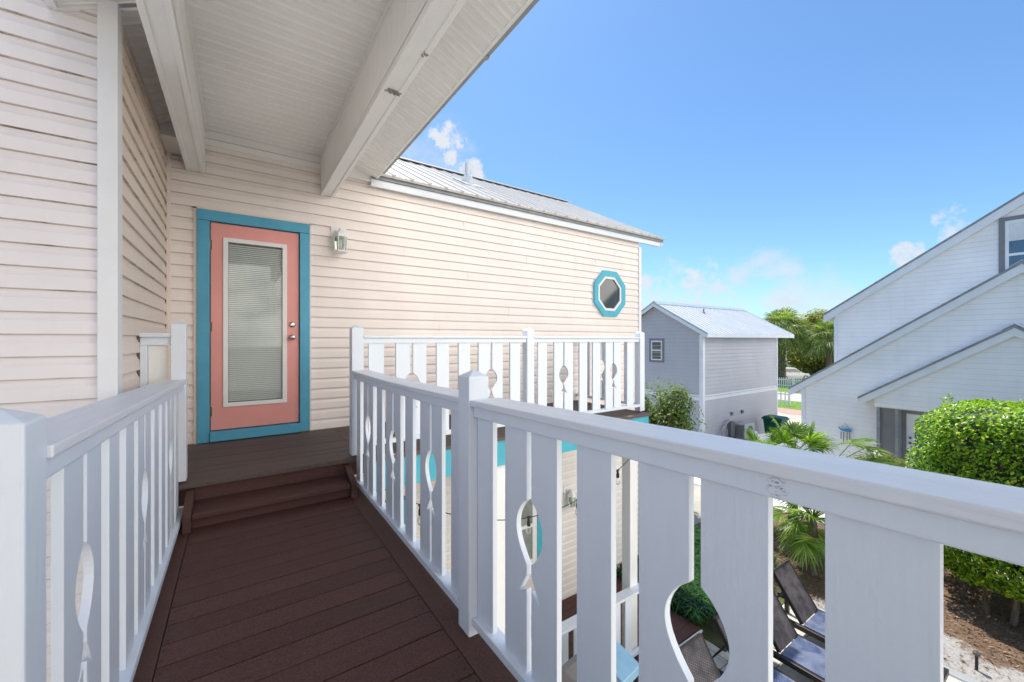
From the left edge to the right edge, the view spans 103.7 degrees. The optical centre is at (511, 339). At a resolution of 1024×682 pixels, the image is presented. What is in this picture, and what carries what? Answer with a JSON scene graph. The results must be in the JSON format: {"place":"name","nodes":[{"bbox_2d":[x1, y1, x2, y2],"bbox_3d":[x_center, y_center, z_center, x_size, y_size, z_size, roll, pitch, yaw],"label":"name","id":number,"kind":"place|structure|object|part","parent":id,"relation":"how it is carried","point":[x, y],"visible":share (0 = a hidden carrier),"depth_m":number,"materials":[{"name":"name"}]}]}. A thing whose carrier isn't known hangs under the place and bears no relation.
{"place":"outdoors","nodes":[
{"label":"outdoors","id":0,"kind":"place"},
{"bbox_2d":[400,0,1023,323],"label":"sky","id":1,"kind":"structure","parent":0,"point":[797,155],"materials":[{"name":"blue"}]},
{"bbox_2d":[671,586,783,651],"bbox_3d":[0.761,4.354,10.783,2.180,0.028,11.050,0,0,-34],"label":"planting bed","id":2,"kind":"object","parent":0,"point":[710,633],"visible":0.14,"depth_m":5.99,"materials":[{"name":"brown soil"}]},
{"bbox_2d":[616,524,784,626],"bbox_3d":[2.917,4.188,8.046,3.365,0.325,3.910,0,0,-34],"label":"liriope","id":3,"kind":"object","parent":2,"relation":"on","point":[691,600],"visible":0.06,"depth_m":6.37,"materials":[{"name":"green plant"}]},
{"bbox_2d":[694,350,800,523],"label":"ground","id":4,"kind":"structure","parent":0,"point":[697,488],"depth_m":11.37,"materials":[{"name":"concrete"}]},
{"bbox_2d":[642,377,706,432],"bbox_3d":[3.721,2.659,10.332,2.284,3.430,2.150,0,0,-34],"label":"bush","id":5,"kind":"object","parent":4,"relation":"on","point":[669,412],"visible":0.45,"depth_m":9.98,"materials":[{"name":"green plant"}]},
{"bbox_2d":[641,301,793,439],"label":"grey house","id":6,"kind":"structure","parent":4,"relation":"on","point":[721,363],"depth_m":16.89,"materials":[{"name":"grey wood"}]},
{"bbox_2d":[649,339,663,362],"bbox_3d":[6.168,0.445,17.159,0.033,1.010,0.720,0,0,-34],"label":"window","id":7,"kind":"structure","parent":6,"relation":"in","point":[653,357],"depth_m":17.16,"materials":[{"name":"grey glass"}]},
{"bbox_2d":[721,419,735,436],"bbox_3d":[8.768,3.787,16.307,0.934,1.129,0.200,0,0,-34],"label":"utility meter","id":8,"kind":"object","parent":6,"relation":"attached to","point":[730,426],"visible":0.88,"depth_m":16.36,"materials":[{"name":"grey metal"}]},
{"bbox_2d":[733,421,754,439],"bbox_3d":[9.640,3.760,16.725,0.862,0.660,0.532,0,0,-34],"label":"air conditioner","id":9,"kind":"object","parent":6,"relation":"attached to","point":[741,427],"visible":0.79,"depth_m":16.46,"materials":[{"name":"grey metal"}]},
{"bbox_2d":[817,607,979,681],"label":"patio kerb","id":10,"kind":"structure","parent":4,"relation":"on","point":[959,675],"depth_m":5.20,"materials":[{"name":"grey concrete"}]},
{"bbox_2d":[789,192,1023,470],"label":"white house","id":11,"kind":"structure","parent":4,"relation":"on","point":[918,336],"depth_m":10.52,"materials":[{"name":"white wood"}]},
{"bbox_2d":[839,423,851,443],"bbox_3d":[9.673,2.708,11.675,0.026,0.585,0.320,0,0,-34],"label":"wind chime","id":12,"kind":"object","parent":11,"relation":"hanging from","point":[847,430],"visible":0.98,"depth_m":11.66,"materials":[{"name":"blue metal"}]},
{"bbox_2d":[906,414,956,470],"bbox_3d":[10.617,3.040,10.195,0.125,2.220,0.900,0,0,-34],"label":"porch door","id":13,"kind":"structure","parent":11,"relation":"in","point":[910,418],"depth_m":10.48,"materials":[{"name":"metal"}]},
{"bbox_2d":[999,214,1023,272],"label":"window","id":14,"kind":"structure","parent":11,"relation":"in","point":[1011,229],"depth_m":9.84,"materials":[{"name":"glass"}]},
{"bbox_2d":[778,399,800,409],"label":"lawn","id":15,"kind":"structure","parent":0,"point":[795,405],"depth_m":26.70,"materials":[{"name":"green plant"}]},
{"bbox_2d":[778,390,789,405],"bbox_3d":[16.503,3.835,28.094,4.856,1.030,0.150,0,0,44],"label":"white fence","id":16,"kind":"object","parent":15,"relation":"on","point":[781,401],"visible":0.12,"depth_m":26.53,"materials":[{"name":"white wood"}]},
{"bbox_2d":[778,392,800,401],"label":"road","id":17,"kind":"structure","parent":0,"point":[795,397],"depth_m":30.44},
{"bbox_2d":[778,408,800,414],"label":"driveway","id":18,"kind":"structure","parent":0,"point":[789,411],"depth_m":24.48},
{"bbox_2d":[778,387,800,393],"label":"verge","id":19,"kind":"structure","parent":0,"point":[783,389],"depth_m":35.32,"materials":[{"name":"green plant"}]},
{"bbox_2d":[778,377,801,387],"bbox_3d":[23.683,3.850,37.975,0.150,1.000,10.102,0,0,-35],"label":"picket fence","id":20,"kind":"object","parent":19,"relation":"on","point":[793,380],"visible":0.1,"depth_m":36.24,"materials":[{"name":"wood"}]},
{"bbox_2d":[778,362,810,387],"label":"woodland floor","id":21,"kind":"structure","parent":0,"point":[788,365],"depth_m":42.14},
{"bbox_2d":[778,343,787,375],"bbox_3d":[25.044,2.367,38.445,1.887,4.161,2.009,0,0,-34],"label":"tree","id":22,"kind":"object","parent":21,"relation":"on","point":[780,354],"visible":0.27,"depth_m":38.16,"materials":[{"name":"green plant"}]},
{"bbox_2d":[762,307,816,383],"bbox_3d":[26.950,0.571,40.134,6.200,7.688,5.934,0,0,-34],"label":"palm tree","id":23,"kind":"object","parent":21,"relation":"on","point":[788,318],"visible":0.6,"depth_m":39.24,"materials":[{"name":"green plant"}]},
{"bbox_2d":[786,367,809,380],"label":"parked car","id":24,"kind":"object","parent":21,"relation":"on","point":[795,373],"visible":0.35,"depth_m":42.84,"materials":[{"name":"paint"}]},
{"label":"side window","id":25,"kind":"part","parent":24,"relation":"part of","materials":[{"name":"grey glass"}]},
{"bbox_2d":[776,309,833,374],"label":"tree","id":26,"kind":"object","parent":21,"relation":"on","point":[800,363],"visible":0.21,"depth_m":47.49,"materials":[{"name":"green leaf"},{"name":"bark"}]},
{"bbox_2d":[791,309,832,375],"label":"tree","id":27,"kind":"object","parent":21,"relation":"on","point":[811,371],"visible":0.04,"depth_m":47.35,"materials":[{"name":"green plant"}]},
{"bbox_2d":[798,319,833,366],"bbox_3d":[29.341,1.076,37.325,4.811,6.675,4.880,0,0,-2],"label":"palm tree","id":28,"kind":"object","parent":21,"relation":"on","point":[823,328],"visible":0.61,"depth_m":37.06,"materials":[{"name":"green plant"}]},
{"bbox_2d":[705,604,962,681],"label":"patio","id":29,"kind":"structure","parent":0,"point":[721,659],"depth_m":5.46,"materials":[{"name":"beige concrete"}]},
{"bbox_2d":[0,0,664,681],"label":"beach house","id":30,"kind":"structure","parent":29,"relation":"on","point":[210,172],"depth_m":3.68,"materials":[{"name":"beige wood"}]},
{"bbox_2d":[210,222,298,429],"bbox_3d":[-2.629,-0.132,4.131,0.782,2.035,0.122,0,0,-34],"label":"door","id":31,"kind":"structure","parent":30,"relation":"in","point":[254,323],"depth_m":4.14,"materials":[{"name":"pink paint"}]},
{"bbox_2d":[133,463,517,681],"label":"walkway deck","id":32,"kind":"structure","parent":30,"relation":"attached to","point":[328,579],"depth_m":1.93,"materials":[{"name":"brown paint"}]},
{"bbox_2d":[0,320,186,681],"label":"walkway railing","id":33,"kind":"object","parent":32,"relation":"on","point":[107,464],"visible":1,"depth_m":1.10,"materials":[{"name":"white paint"}]},
{"bbox_2d":[352,370,1023,681],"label":"walkway railing","id":34,"kind":"object","parent":32,"relation":"on","point":[891,531],"visible":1,"depth_m":0.96,"materials":[{"name":"white paint"}]},
{"bbox_2d":[331,226,347,253],"bbox_3d":[-1.934,-1.131,4.524,0.170,0.308,0.172,0,0,-34],"label":"wall lantern","id":35,"kind":"object","parent":30,"relation":"attached to","point":[339,236],"depth_m":4.52,"materials":[{"name":"white paint"}]},
{"bbox_2d":[385,496,404,523],"bbox_3d":[-1.644,2.650,4.801,0.800,1.400,0.043,0,0,-34],"label":"window","id":36,"kind":"structure","parent":30,"relation":"in","point":[404,496],"depth_m":4.99,"materials":[{"name":"glass"}]},
{"bbox_2d":[178,400,650,649],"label":"balcony deck","id":37,"kind":"structure","parent":30,"relation":"attached to","point":[213,463],"depth_m":3.84,"materials":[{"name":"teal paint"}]},
{"bbox_2d":[136,333,170,387],"bbox_3d":[-2.443,0.460,2.751,0.174,1.060,0.100,0,0,-34],"label":"infill railing","id":38,"kind":"object","parent":37,"relation":"on","point":[152,355],"visible":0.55,"depth_m":2.74,"materials":[{"name":"white paint"}]},
{"bbox_2d":[349,325,644,455],"bbox_3d":[0.208,0.425,4.562,3.885,1.120,0.140,0,0,-34],"label":"balcony railing","id":39,"kind":"object","parent":37,"relation":"on","point":[562,350],"visible":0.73,"depth_m":4.44,"materials":[{"name":"white paint"}]},
{"bbox_2d":[385,422,658,534],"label":"string lights","id":40,"kind":"object","parent":37,"relation":"hanging from","point":[529,517],"visible":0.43,"depth_m":4.18,"materials":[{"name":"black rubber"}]},
{"bbox_2d":[574,338,634,403],"bbox_3d":[1.428,0.443,6.171,0.140,0.965,1.219,0,0,-34],"label":"balcony railing","id":41,"kind":"object","parent":37,"relation":"on","point":[603,373],"visible":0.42,"depth_m":6.17,"materials":[{"name":"white paint"}]},
{"bbox_2d":[521,499,542,566],"bbox_3d":[0.032,2.820,5.946,1.040,1.400,0.043,0,0,-34],"label":"window","id":42,"kind":"structure","parent":30,"relation":"in","point":[533,542],"depth_m":6.13,"materials":[{"name":"glass"}]},
{"bbox_2d":[564,485,575,507],"bbox_3d":[0.952,2.534,6.496,0.170,0.308,0.172,0,0,-34],"label":"wall lantern","id":43,"kind":"object","parent":30,"relation":"attached to","point":[569,494],"depth_m":6.50,"materials":[{"name":"white paint"}]},
{"bbox_2d":[592,270,624,316],"bbox_3d":[1.725,-0.815,7.102,0.815,0.825,0.040,0,0,-34],"label":"octagon window","id":44,"kind":"structure","parent":30,"relation":"in","point":[608,294],"depth_m":7.08,"materials":[{"name":"teal paint"}]},
{"bbox_2d":[562,640,638,681],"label":"table","id":45,"kind":"object","parent":29,"relation":"on","point":[627,666],"visible":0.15,"depth_m":4.13,"materials":[{"name":"blue"}]},
{"bbox_2d":[562,576,702,662],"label":"ground floor deck","id":46,"kind":"structure","parent":29,"relation":"on","point":[684,630],"depth_m":5.96,"materials":[{"name":"brown paint"}]},
{"bbox_2d":[562,582,638,664],"bbox_3d":[-0.028,3.730,4.207,4.300,0.860,0.140,0,0,-34],"label":"porch railing","id":47,"kind":"object","parent":46,"relation":"on","point":[626,595],"visible":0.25,"depth_m":5.17,"materials":[{"name":"white paint"}]},
{"bbox_2d":[679,633,720,681],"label":"sun lounger","id":48,"kind":"object","parent":29,"relation":"on","point":[698,658],"visible":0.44,"depth_m":4.58,"materials":[{"name":"fabric"}]},
{"bbox_2d":[712,615,798,681],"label":"sun lounger","id":49,"kind":"object","parent":29,"relation":"on","point":[779,675],"visible":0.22,"depth_m":4.95,"materials":[{"name":"fabric"}]},
{"bbox_2d":[773,590,824,681],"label":"sun lounger","id":50,"kind":"object","parent":29,"relation":"on","point":[802,655],"visible":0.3,"depth_m":5.28,"materials":[{"name":"fabric"}]},
{"bbox_2d":[773,560,948,681],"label":"sun lounger","id":51,"kind":"object","parent":29,"relation":"on","point":[796,596],"visible":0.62,"depth_m":5.99,"materials":[{"name":"fabric"}]},
{"bbox_2d":[694,477,1022,579],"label":"sand path","id":52,"kind":"structure","parent":0,"point":[697,481],"depth_m":10.63,"materials":[{"name":"beige sand"}]},
{"bbox_2d":[849,450,909,467],"bbox_3d":[8.055,3.389,8.722,1.957,1.975,1.823,0,0,-34],"label":"bush","id":53,"kind":"object","parent":52,"relation":"on","point":[900,463],"visible":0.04,"depth_m":8.72,"materials":[{"name":"green plant"}]},
{"bbox_2d":[694,507,1023,681],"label":"mulch bed","id":54,"kind":"object","parent":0,"point":[953,649],"visible":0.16,"depth_m":6.07,"materials":[{"name":"brown wood mulch"},{"name":"bark chips"}]},
{"bbox_2d":[744,428,797,448],"bbox_3d":[5.790,3.156,9.037,1.493,2.436,1.924,0,0,-34],"label":"palmetto","id":55,"kind":"object","parent":54,"relation":"on","point":[771,441],"visible":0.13,"depth_m":8.95,"materials":[{"name":"green plant"}]},
{"bbox_2d":[773,499,824,575],"bbox_3d":[5.587,3.471,7.451,1.629,1.808,1.392,0,0,-21],"label":"palmetto","id":56,"kind":"object","parent":54,"relation":"on","point":[808,543],"visible":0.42,"depth_m":7.26,"materials":[{"name":"green plant"}]},
{"bbox_2d":[761,414,838,533],"bbox_3d":[6.195,3.030,8.932,1.830,2.686,2.013,0,0,-9],"label":"palmetto","id":57,"kind":"object","parent":54,"relation":"on","point":[810,438],"visible":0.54,"depth_m":8.86,"materials":[{"name":"green plant"}]},
{"bbox_2d":[824,437,904,537],"bbox_3d":[6.865,3.223,8.491,1.995,2.302,2.075,0,0,-34],"label":"palmetto","id":58,"kind":"object","parent":54,"relation":"on","point":[866,441],"visible":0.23,"depth_m":8.34,"materials":[{"name":"green plant"}]},
{"bbox_2d":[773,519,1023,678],"bbox_3d":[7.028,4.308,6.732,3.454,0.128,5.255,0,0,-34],"label":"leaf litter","id":59,"kind":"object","parent":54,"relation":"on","point":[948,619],"visible":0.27,"depth_m":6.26,"materials":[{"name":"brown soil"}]},
{"bbox_2d":[905,393,1023,625],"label":"hedge","id":60,"kind":"object","parent":54,"relation":"on","point":[984,446],"visible":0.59,"depth_m":6.25,"materials":[{"name":"green plant"}]},
{"bbox_2d":[972,650,980,670],"bbox_3d":[6.104,4.220,5.283,0.072,0.260,0.072,0,0,-34],"label":"garden light","id":61,"kind":"object","parent":54,"relation":"on","point":[976,653],"visible":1,"depth_m":5.27,"materials":[{"name":"metal"}]},
{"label":"side yard","id":62,"kind":"structure","parent":0,"visible":0},
{"bbox_2d":[761,415,788,432],"bbox_3d":[11.290,3.803,17.218,0.808,1.087,0.820,0,0,-34],"label":"wheelie bin","id":63,"kind":"object","parent":62,"relation":"on","point":[768,422],"visible":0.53,"depth_m":17.06,"materials":[{"name":"green plastic"}]},
{"bbox_2d":[753,431,800,449],"bbox_3d":[10.167,3.810,14.687,3.035,1.080,0.150,0,0,-11],"label":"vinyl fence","id":64,"kind":"object","parent":62,"relation":"on","point":[766,437],"visible":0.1,"depth_m":14.41,"materials":[{"name":"white plastic"}]}
]}

